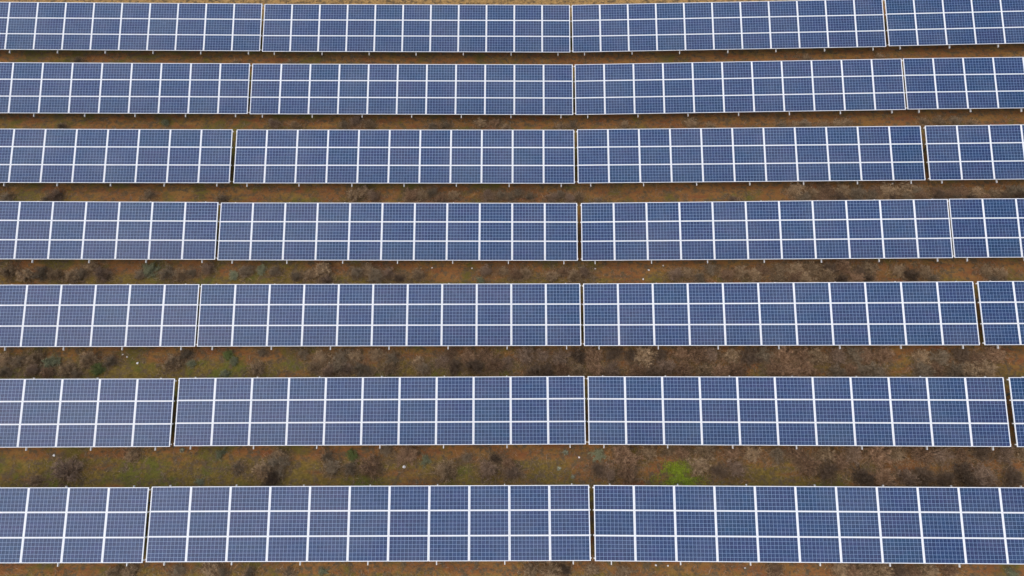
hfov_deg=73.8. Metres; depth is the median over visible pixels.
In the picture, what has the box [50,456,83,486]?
dry shrub
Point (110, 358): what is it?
dry shrub
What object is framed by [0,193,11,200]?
dry shrub
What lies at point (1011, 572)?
leafy bush
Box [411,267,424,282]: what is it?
dry shrub
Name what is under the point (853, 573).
dry shrub
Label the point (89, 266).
dry shrub
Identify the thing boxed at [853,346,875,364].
dry shrub
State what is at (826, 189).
dry shrub
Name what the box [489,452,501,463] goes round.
dry shrub
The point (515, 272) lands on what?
dry shrub
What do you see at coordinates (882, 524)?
solar table
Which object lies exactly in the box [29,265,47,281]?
dry shrub
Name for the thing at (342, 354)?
dry shrub
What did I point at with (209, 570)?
dry shrub
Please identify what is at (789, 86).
solar table
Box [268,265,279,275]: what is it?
dry shrub
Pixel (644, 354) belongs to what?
dry shrub
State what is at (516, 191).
dry shrub
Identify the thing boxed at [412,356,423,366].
dry shrub
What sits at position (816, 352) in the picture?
dry shrub
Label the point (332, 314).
solar table
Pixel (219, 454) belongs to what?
leafy bush
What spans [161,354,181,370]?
dry shrub
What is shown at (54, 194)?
dry shrub
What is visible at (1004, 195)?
dry shrub
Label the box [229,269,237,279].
leafy bush
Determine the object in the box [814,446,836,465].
dry shrub
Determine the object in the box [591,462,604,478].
dry shrub
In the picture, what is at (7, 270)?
dry shrub
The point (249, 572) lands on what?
dry shrub
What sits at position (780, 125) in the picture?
dry shrub
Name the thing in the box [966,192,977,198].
dry shrub
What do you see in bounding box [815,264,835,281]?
dry shrub
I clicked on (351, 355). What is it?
dry shrub
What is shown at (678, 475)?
fresh grass
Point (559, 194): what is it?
dry shrub
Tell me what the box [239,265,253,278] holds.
dry shrub
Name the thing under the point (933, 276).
dry shrub
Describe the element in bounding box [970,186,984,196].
dry shrub
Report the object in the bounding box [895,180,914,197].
dry shrub
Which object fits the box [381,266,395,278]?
dry shrub
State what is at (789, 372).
dry shrub
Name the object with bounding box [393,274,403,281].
dry shrub
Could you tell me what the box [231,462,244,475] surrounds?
dry shrub
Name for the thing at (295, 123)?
dry shrub
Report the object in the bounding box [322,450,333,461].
dry shrub
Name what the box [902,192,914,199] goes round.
dry shrub
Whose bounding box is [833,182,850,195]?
dry shrub
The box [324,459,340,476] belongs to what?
dry shrub
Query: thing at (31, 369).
dry shrub
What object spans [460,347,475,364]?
dry shrub
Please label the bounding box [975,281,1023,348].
solar table
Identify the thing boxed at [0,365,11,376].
dry shrub
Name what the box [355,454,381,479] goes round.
dry shrub
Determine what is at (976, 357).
dry shrub
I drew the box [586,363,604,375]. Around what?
dry shrub
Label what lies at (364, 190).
dry shrub
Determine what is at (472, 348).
dead weed stalks
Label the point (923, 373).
dry shrub
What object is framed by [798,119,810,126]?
dry shrub
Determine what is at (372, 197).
dry shrub
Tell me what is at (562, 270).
dry shrub
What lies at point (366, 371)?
dry shrub
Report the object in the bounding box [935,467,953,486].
dry shrub
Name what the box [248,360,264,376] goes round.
dry shrub
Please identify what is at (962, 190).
dry shrub
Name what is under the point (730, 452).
dry shrub
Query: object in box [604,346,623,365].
dry shrub
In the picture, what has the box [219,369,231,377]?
leafy bush
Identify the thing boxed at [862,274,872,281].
dry shrub
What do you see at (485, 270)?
dry shrub
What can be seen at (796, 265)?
dry shrub
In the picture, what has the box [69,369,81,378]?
dry shrub
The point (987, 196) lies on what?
dry shrub
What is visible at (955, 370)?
dry shrub
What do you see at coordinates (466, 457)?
dry shrub
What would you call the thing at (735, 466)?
dry shrub
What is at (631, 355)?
dry shrub
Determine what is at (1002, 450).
dry shrub
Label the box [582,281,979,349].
solar table
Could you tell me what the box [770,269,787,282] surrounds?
dry shrub
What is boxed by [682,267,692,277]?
dry shrub
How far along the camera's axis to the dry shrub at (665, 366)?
32.10 m
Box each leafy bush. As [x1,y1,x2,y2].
[39,353,60,368]
[89,362,105,376]
[141,262,160,279]
[161,119,170,125]
[185,357,196,368]
[193,477,204,485]
[214,447,227,461]
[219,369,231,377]
[223,350,234,360]
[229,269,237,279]
[229,356,238,366]
[255,264,267,276]
[318,567,328,575]
[343,447,359,463]
[420,454,431,467]
[476,277,484,283]
[587,448,605,462]
[1003,567,1019,575]
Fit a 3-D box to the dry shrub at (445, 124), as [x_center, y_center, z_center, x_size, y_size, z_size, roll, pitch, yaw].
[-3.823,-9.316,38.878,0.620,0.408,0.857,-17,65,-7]
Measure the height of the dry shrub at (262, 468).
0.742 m
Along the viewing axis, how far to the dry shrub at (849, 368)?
31.85 m
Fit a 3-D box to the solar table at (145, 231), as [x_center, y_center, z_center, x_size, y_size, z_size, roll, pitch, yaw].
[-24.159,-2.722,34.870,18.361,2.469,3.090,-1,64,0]
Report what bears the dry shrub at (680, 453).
on the ground at (440, 272)
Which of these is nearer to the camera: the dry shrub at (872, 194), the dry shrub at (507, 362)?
the dry shrub at (507, 362)
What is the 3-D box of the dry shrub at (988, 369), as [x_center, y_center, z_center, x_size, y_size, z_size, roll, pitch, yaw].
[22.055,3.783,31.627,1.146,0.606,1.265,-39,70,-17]
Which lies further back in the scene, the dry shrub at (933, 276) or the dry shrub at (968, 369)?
the dry shrub at (933, 276)
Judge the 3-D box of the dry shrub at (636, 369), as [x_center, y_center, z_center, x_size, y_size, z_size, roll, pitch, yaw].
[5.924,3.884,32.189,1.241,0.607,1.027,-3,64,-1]
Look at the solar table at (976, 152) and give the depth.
35.96 m
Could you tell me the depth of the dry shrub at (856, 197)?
36.13 m
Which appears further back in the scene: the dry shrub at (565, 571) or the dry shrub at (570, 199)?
the dry shrub at (570, 199)
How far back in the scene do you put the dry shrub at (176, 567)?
28.43 m
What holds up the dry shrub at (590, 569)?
on the ground at (440, 272)
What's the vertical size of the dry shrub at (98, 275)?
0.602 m
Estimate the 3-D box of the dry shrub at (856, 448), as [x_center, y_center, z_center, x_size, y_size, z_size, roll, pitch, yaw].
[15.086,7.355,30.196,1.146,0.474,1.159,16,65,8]
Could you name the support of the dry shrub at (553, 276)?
on the ground at (440, 272)
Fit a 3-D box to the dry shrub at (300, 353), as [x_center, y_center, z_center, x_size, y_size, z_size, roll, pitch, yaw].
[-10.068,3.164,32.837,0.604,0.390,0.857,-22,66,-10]
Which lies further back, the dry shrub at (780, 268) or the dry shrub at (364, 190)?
the dry shrub at (364, 190)
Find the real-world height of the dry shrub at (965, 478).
0.998 m
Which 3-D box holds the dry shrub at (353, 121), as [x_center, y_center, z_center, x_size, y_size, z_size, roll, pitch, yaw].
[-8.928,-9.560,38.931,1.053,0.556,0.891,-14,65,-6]
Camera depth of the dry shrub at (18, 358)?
32.62 m
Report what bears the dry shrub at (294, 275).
on the ground at (440, 272)
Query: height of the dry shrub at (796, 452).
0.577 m
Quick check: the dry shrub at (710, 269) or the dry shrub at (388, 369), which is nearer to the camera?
the dry shrub at (388, 369)
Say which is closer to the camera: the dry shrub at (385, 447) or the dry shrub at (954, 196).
the dry shrub at (385, 447)
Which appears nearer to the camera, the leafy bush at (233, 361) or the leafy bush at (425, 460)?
the leafy bush at (425, 460)
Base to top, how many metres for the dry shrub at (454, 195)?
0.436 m
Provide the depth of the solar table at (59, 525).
28.18 m
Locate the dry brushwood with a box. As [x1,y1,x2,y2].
[0,50,1023,575]
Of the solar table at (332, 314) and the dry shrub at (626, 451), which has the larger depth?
the solar table at (332, 314)
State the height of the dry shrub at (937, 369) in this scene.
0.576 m
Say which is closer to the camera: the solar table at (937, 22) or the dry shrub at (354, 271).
the dry shrub at (354, 271)
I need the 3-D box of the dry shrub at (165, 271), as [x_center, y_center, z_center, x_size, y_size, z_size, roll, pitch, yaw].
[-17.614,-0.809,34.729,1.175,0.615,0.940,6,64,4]
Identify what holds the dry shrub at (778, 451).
on the ground at (440, 272)
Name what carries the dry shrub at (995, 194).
on the ground at (440, 272)
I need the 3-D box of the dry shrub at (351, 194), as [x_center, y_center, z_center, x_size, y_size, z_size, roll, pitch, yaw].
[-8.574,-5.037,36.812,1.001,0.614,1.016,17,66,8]
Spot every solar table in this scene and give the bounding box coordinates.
[0,2,262,54]
[0,62,250,117]
[0,128,233,186]
[0,201,219,262]
[0,284,200,350]
[0,378,176,450]
[0,485,150,566]
[145,483,591,565]
[174,375,586,448]
[196,283,581,349]
[217,202,578,263]
[233,129,574,186]
[249,64,573,118]
[262,4,570,55]
[571,0,886,55]
[574,59,905,118]
[576,126,925,186]
[580,199,952,263]
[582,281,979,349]
[587,375,1010,449]
[592,484,1023,567]
[883,0,1023,49]
[902,57,1023,112]
[923,125,1023,183]
[948,198,1023,261]
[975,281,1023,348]
[1005,376,1023,446]
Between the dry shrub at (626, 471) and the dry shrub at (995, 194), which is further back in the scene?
the dry shrub at (995, 194)
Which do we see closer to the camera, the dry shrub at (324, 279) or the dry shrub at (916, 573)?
the dry shrub at (916, 573)
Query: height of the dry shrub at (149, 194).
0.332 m
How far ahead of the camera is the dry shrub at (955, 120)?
38.15 m
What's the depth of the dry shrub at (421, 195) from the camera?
36.84 m
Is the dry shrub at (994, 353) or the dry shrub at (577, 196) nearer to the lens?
the dry shrub at (994, 353)
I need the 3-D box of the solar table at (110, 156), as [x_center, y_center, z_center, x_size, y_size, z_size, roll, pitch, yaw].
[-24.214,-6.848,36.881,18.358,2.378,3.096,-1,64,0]
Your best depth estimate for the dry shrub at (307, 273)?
34.80 m
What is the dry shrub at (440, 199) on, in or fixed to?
on the ground at (440, 272)
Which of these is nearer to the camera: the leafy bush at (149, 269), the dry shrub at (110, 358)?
the dry shrub at (110, 358)
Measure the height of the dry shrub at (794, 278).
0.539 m
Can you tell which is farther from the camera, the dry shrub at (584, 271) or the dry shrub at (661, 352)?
the dry shrub at (584, 271)
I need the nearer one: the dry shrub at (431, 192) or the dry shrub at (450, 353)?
the dry shrub at (450, 353)
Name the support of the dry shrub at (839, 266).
on the ground at (440, 272)
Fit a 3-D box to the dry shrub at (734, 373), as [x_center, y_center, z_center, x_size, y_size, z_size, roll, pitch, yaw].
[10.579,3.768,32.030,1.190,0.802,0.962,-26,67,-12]
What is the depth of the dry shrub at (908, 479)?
29.55 m
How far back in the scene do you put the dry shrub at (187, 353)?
32.78 m
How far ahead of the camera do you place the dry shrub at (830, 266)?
34.20 m
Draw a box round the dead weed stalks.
[0,46,1023,575]
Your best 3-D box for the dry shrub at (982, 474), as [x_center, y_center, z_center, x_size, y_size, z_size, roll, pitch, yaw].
[20.482,8.101,29.511,1.333,0.713,1.290,7,64,4]
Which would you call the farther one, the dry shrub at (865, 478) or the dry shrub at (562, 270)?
the dry shrub at (562, 270)
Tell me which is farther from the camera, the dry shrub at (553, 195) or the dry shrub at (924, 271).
the dry shrub at (553, 195)
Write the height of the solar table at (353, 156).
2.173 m
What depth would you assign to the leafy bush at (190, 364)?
32.69 m
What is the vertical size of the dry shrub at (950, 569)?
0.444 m
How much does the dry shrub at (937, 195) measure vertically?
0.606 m
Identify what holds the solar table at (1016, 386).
on the ground at (440, 272)
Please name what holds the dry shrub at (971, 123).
on the ground at (440, 272)
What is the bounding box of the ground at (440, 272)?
[0,0,1023,575]
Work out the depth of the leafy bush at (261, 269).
35.02 m
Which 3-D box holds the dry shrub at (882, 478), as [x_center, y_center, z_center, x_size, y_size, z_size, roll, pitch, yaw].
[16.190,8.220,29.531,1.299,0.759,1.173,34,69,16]
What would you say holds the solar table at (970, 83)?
on the ground at (440, 272)
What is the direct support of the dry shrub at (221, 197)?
on the ground at (440, 272)
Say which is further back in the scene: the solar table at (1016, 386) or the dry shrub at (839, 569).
the solar table at (1016, 386)
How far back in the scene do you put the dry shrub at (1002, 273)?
33.86 m
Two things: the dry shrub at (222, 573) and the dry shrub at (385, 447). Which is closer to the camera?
the dry shrub at (222, 573)
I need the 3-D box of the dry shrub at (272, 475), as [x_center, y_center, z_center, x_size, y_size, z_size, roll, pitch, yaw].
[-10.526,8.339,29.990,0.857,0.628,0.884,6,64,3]
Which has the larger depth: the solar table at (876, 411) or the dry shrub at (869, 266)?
the dry shrub at (869, 266)
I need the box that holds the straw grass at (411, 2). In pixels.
[3,0,884,19]
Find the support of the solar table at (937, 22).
on the ground at (440, 272)
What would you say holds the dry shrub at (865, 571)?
on the ground at (440, 272)
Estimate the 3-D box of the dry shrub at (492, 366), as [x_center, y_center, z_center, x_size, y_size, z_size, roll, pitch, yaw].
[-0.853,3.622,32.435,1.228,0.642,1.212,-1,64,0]
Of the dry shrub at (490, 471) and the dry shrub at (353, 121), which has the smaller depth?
the dry shrub at (490, 471)
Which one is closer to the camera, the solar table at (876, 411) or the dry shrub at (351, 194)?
the solar table at (876, 411)
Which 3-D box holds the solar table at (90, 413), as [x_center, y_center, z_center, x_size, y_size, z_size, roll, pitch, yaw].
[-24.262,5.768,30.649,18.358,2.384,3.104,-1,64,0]
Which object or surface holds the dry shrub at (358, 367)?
on the ground at (440, 272)
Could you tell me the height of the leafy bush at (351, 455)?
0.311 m
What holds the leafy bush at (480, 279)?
on the ground at (440, 272)
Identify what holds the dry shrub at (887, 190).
on the ground at (440, 272)
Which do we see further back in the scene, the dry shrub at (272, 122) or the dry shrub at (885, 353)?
the dry shrub at (272, 122)
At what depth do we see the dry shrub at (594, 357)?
32.62 m
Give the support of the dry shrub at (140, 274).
on the ground at (440, 272)
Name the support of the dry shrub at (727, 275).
on the ground at (440, 272)
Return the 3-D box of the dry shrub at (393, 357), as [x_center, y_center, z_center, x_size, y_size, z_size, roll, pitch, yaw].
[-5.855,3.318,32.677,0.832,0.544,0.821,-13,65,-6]
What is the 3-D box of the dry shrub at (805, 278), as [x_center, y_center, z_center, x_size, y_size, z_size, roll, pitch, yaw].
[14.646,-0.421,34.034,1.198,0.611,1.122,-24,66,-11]
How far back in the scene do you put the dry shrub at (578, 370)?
32.30 m
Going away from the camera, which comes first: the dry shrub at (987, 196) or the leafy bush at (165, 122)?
the dry shrub at (987, 196)
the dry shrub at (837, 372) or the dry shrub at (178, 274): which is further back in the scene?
the dry shrub at (178, 274)
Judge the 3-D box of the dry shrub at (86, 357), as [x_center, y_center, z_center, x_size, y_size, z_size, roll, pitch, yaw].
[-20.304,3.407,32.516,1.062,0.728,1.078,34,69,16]
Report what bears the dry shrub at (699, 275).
on the ground at (440, 272)
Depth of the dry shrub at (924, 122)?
38.22 m
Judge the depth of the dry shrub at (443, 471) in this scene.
30.10 m
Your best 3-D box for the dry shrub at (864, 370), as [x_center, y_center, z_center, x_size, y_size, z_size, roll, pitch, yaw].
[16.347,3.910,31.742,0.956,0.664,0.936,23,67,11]
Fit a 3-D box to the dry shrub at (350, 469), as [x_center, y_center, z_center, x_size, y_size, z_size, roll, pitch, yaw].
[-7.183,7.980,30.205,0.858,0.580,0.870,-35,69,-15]
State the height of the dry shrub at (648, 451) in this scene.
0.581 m
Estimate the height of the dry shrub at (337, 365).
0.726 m
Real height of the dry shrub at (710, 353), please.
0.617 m
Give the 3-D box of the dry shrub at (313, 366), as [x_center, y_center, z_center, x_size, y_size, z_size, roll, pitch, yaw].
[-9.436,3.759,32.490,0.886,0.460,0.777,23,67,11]
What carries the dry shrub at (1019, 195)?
on the ground at (440, 272)
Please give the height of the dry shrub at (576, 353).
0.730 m
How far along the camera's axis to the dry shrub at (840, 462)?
29.95 m
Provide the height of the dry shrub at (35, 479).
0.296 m
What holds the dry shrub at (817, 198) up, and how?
on the ground at (440, 272)
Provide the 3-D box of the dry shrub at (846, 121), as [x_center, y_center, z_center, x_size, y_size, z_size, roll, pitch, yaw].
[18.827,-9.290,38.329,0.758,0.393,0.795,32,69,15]
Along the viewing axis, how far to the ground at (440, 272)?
34.73 m
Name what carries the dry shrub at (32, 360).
on the ground at (440, 272)
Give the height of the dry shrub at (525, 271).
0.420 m
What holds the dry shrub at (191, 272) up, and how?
on the ground at (440, 272)
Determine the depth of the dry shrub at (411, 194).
36.80 m
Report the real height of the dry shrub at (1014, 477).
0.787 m
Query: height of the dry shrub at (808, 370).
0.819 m
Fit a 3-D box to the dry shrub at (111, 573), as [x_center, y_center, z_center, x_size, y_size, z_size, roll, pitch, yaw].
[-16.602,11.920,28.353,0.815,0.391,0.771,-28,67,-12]
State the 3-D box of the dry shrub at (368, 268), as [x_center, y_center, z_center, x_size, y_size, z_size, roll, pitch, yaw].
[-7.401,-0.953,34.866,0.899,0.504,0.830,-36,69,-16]
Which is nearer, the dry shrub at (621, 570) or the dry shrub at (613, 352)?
the dry shrub at (621, 570)
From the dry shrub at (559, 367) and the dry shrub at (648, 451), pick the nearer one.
the dry shrub at (648, 451)
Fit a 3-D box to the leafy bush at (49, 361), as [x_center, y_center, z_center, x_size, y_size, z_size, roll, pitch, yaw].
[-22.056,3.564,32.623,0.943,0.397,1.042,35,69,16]
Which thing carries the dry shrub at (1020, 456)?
on the ground at (440, 272)
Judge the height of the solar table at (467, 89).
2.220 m
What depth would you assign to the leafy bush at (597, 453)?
30.54 m
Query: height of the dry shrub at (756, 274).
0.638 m
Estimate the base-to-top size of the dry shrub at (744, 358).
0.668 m
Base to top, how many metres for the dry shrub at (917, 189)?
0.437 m
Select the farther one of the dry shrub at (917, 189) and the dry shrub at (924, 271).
the dry shrub at (917, 189)
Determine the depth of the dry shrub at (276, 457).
30.61 m
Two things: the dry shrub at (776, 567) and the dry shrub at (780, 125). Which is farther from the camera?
the dry shrub at (780, 125)
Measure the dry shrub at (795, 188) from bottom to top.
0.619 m
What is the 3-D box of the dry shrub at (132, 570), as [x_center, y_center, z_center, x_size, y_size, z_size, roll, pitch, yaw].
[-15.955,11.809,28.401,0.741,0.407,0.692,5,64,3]
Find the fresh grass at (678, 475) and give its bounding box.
[650,454,712,485]
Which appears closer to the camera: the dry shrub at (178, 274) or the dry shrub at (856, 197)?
the dry shrub at (178, 274)
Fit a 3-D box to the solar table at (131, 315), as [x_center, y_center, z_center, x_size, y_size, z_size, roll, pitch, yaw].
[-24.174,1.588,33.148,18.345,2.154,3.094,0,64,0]
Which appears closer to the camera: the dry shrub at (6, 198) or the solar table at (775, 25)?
the dry shrub at (6, 198)
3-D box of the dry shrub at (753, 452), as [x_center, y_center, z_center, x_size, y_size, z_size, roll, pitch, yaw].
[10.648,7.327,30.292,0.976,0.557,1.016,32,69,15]
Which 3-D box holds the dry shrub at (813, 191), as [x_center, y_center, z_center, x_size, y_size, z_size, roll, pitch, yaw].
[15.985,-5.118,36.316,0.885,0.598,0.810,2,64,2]
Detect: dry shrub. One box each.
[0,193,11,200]
[0,261,15,278]
[0,352,15,366]
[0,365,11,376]
[7,355,24,367]
[15,269,32,282]
[22,349,43,366]
[23,363,41,377]
[28,475,40,484]
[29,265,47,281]
[39,364,52,378]
[46,188,63,200]
[46,268,64,281]
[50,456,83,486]
[56,363,76,378]
[57,123,66,128]
[62,268,80,284]
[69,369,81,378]
[74,269,87,278]
[79,351,99,368]
[84,259,98,273]
[94,265,111,284]
[102,355,116,366]
[105,564,120,575]
[122,564,137,575]
[124,448,137,462]
[134,269,143,278]
[144,189,154,197]
[158,264,174,279]
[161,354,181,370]
[173,564,184,575]
[174,268,185,282]
[179,349,193,360]
[186,268,195,277]
[201,262,214,274]
[202,562,220,575]
[217,192,226,202]
[217,566,227,575]
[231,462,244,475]
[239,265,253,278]
[243,566,254,575]
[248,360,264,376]
[251,458,269,478]
[257,350,265,357]
[261,470,280,485]
[266,450,289,476]
[268,118,280,129]
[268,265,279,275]
[273,447,285,458]
[290,121,299,128]
[291,270,301,280]
[297,349,309,361]
[303,269,314,279]
[306,361,321,372]
[311,349,331,365]
[314,260,330,278]
[320,274,332,283]
[321,364,335,376]
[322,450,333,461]
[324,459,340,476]
[327,354,346,376]
[336,346,353,364]
[337,362,353,375]
[339,120,348,128]
[343,461,357,475]
[346,187,360,202]
[346,349,361,360]
[348,115,364,127]
[350,266,362,280]
[352,361,366,375]
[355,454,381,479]
[357,185,371,198]
[359,366,373,376]
[360,262,374,274]
[363,119,373,129]
[367,268,384,283]
[368,189,380,201]
[370,347,385,361]
[379,445,391,456]
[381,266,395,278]
[382,359,396,375]
[383,351,397,364]
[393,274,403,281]
[396,445,418,467]
[404,186,417,202]
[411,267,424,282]
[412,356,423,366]
[417,187,427,202]
[418,362,430,375]
[423,187,440,197]
[427,122,438,129]
[432,353,450,368]
[434,194,445,202]
[434,458,456,482]
[441,120,449,128]
[444,347,456,360]
[448,191,459,200]
[448,358,462,375]
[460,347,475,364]
[462,452,471,461]
[465,359,484,376]
[473,117,486,127]
[476,346,492,362]
[477,458,500,480]
[479,263,492,276]
[480,189,494,201]
[482,353,505,373]
[489,118,500,126]
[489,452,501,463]
[494,190,505,199]
[498,266,510,274]
[500,356,513,370]
[502,465,522,478]
[503,458,515,469]
[509,268,522,281]
[513,346,534,366]
[514,189,523,197]
[520,266,530,279]
[524,562,537,575]
[525,192,532,199]
[525,361,544,375]
[533,348,549,363]
[539,362,555,381]
[541,561,561,575]
[545,192,558,202]
[545,271,559,281]
[549,347,573,366]
[550,361,572,375]
[556,190,565,198]
[558,265,569,275]
[560,564,571,575]
[564,192,574,202]
[567,268,581,282]
[570,348,588,366]
[571,362,584,376]
[573,191,582,201]
[578,265,590,276]
[584,346,602,368]
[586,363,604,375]
[586,564,596,574]
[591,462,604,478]
[599,462,616,482]
[602,361,619,375]
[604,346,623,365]
[609,445,643,468]
[616,464,637,484]
[617,565,630,575]
[622,348,636,364]
[625,362,648,375]
[632,346,659,367]
[641,445,656,461]
[643,361,662,375]
[652,348,666,362]
[652,358,679,376]
[668,267,683,280]
[669,346,690,362]
[673,361,694,376]
[675,445,689,460]
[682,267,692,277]
[684,117,698,127]
[684,346,709,364]
[686,457,711,476]
[694,445,715,461]
[695,273,706,282]
[695,362,712,376]
[702,346,716,362]
[705,262,714,274]
[710,463,728,478]
[712,365,729,376]
[719,267,734,280]
[723,446,740,460]
[724,349,739,362]
[726,459,744,478]
[727,361,747,376]
[735,265,747,279]
[740,346,763,367]
[743,445,763,462]
[747,268,763,280]
[756,346,773,364]
[757,264,769,273]
[766,357,784,376]
[768,447,784,463]
[768,563,781,575]
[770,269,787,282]
[770,346,796,363]
[771,263,787,272]
[775,121,786,126]
[780,361,801,376]
[786,261,806,274]
[786,446,809,464]
[787,182,805,198]
[787,269,802,281]
[791,456,821,478]
[793,346,817,365]
[793,361,816,376]
[795,190,811,200]
[797,270,817,281]
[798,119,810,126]
[805,186,818,196]
[805,260,822,274]
[806,346,828,363]
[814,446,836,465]
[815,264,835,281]
[816,193,827,199]
[817,181,837,199]
[817,459,840,485]
[819,261,839,272]
[820,120,829,126]
[825,347,847,367]
[827,361,846,376]
[831,563,849,575]
[832,191,848,199]
[832,452,849,470]
[833,118,844,126]
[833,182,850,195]
[834,259,851,277]
[834,272,849,281]
[839,446,863,465]
[842,118,852,126]
[843,364,859,376]
[844,345,864,364]
[846,563,861,575]
[848,188,864,199]
[849,271,864,281]
[851,184,866,199]
[851,265,866,274]
[851,464,875,486]
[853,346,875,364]
[853,362,871,376]
[859,563,876,575]
[861,259,878,275]
[861,445,893,468]
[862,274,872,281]
[864,190,876,199]
[867,361,889,376]
[869,563,892,575]
[870,462,896,486]
[872,345,894,365]
[880,181,899,199]
[885,191,901,199]
[886,446,907,461]
[890,263,904,277]
[891,563,910,575]
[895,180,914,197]
[896,468,920,486]
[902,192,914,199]
[902,267,921,281]
[908,446,936,469]
[908,564,921,575]
[909,466,937,486]
[910,349,931,363]
[911,358,936,376]
[912,186,922,196]
[915,189,930,198]
[918,264,932,277]
[919,118,928,125]
[923,564,939,575]
[926,274,938,281]
[928,348,950,366]
[930,361,943,376]
[931,446,954,466]
[932,114,945,125]
[932,189,948,198]
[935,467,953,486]
[939,564,958,575]
[941,361,970,376]
[944,188,958,198]
[946,193,961,198]
[946,462,983,486]
[948,346,969,362]
[948,447,971,461]
[949,115,962,124]
[952,184,969,198]
[958,361,979,376]
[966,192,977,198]
[967,119,975,124]
[968,350,987,366]
[968,447,992,464]
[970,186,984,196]
[970,462,997,486]
[975,359,998,376]
[981,193,991,198]
[981,263,994,275]
[983,345,1008,363]
[987,275,998,280]
[988,188,1002,198]
[992,443,1016,465]
[993,267,1007,279]
[997,192,1011,198]
[1001,466,1023,486]
[1005,185,1018,197]
[1012,183,1023,196]
[1012,447,1023,460]
[1014,191,1023,197]
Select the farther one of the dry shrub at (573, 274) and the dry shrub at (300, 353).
the dry shrub at (573, 274)
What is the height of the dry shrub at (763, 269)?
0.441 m
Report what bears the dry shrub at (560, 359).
on the ground at (440, 272)
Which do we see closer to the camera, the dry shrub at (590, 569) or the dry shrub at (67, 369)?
the dry shrub at (590, 569)
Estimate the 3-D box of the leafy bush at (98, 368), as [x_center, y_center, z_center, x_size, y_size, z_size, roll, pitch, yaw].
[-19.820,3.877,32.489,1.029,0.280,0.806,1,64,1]
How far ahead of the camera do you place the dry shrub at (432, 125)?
38.86 m
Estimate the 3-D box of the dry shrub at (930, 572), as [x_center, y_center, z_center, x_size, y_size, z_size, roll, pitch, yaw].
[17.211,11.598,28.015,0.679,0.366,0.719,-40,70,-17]
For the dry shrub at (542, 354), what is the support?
on the ground at (440, 272)
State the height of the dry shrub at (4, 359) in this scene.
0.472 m
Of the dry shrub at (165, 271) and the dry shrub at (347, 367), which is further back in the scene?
the dry shrub at (165, 271)
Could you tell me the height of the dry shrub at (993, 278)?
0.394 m
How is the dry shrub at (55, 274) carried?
on the ground at (440, 272)
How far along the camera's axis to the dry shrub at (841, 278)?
33.99 m
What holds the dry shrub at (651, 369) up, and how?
on the ground at (440, 272)
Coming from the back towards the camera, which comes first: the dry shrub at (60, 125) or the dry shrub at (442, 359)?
the dry shrub at (60, 125)
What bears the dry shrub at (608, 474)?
on the ground at (440, 272)
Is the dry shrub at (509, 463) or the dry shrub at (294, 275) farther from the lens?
the dry shrub at (294, 275)
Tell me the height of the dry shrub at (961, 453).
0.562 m
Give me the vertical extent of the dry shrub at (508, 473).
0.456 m
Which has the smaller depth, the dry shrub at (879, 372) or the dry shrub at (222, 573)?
the dry shrub at (222, 573)
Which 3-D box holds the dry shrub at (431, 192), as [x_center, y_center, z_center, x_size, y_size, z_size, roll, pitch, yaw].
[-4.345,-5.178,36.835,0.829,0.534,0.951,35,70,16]
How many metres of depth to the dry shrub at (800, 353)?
32.24 m
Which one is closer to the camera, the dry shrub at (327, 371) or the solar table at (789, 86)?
the dry shrub at (327, 371)
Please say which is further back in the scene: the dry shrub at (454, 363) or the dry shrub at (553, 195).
the dry shrub at (553, 195)
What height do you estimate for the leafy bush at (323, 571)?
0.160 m
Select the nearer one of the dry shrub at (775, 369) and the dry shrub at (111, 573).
the dry shrub at (111, 573)
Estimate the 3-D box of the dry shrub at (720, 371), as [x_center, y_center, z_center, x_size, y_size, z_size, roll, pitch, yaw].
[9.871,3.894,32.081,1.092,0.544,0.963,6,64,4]
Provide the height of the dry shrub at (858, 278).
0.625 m
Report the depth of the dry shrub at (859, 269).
34.24 m
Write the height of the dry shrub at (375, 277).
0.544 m
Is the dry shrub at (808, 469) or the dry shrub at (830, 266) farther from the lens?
the dry shrub at (830, 266)
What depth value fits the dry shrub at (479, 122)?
38.91 m
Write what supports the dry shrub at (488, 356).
on the ground at (440, 272)
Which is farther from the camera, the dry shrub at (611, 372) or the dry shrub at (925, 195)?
the dry shrub at (925, 195)
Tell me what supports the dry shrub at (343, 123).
on the ground at (440, 272)
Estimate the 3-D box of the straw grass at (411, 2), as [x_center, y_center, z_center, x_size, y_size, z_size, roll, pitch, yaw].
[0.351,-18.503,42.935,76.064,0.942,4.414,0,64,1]
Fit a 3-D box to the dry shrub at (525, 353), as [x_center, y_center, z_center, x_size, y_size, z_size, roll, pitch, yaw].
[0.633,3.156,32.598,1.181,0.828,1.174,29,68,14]
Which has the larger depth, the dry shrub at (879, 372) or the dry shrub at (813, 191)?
the dry shrub at (813, 191)
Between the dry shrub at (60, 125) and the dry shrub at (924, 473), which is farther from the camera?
the dry shrub at (60, 125)
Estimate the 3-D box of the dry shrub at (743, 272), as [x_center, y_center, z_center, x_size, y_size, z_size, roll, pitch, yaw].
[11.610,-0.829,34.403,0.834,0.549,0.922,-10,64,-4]
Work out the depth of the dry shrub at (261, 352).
32.84 m
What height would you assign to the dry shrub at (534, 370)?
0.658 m
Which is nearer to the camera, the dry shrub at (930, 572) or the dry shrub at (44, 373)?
the dry shrub at (930, 572)
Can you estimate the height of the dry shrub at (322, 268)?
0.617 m
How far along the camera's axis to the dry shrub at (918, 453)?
29.98 m
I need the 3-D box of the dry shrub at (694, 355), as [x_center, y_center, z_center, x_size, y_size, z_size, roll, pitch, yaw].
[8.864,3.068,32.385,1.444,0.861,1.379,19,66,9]
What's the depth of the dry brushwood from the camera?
32.50 m

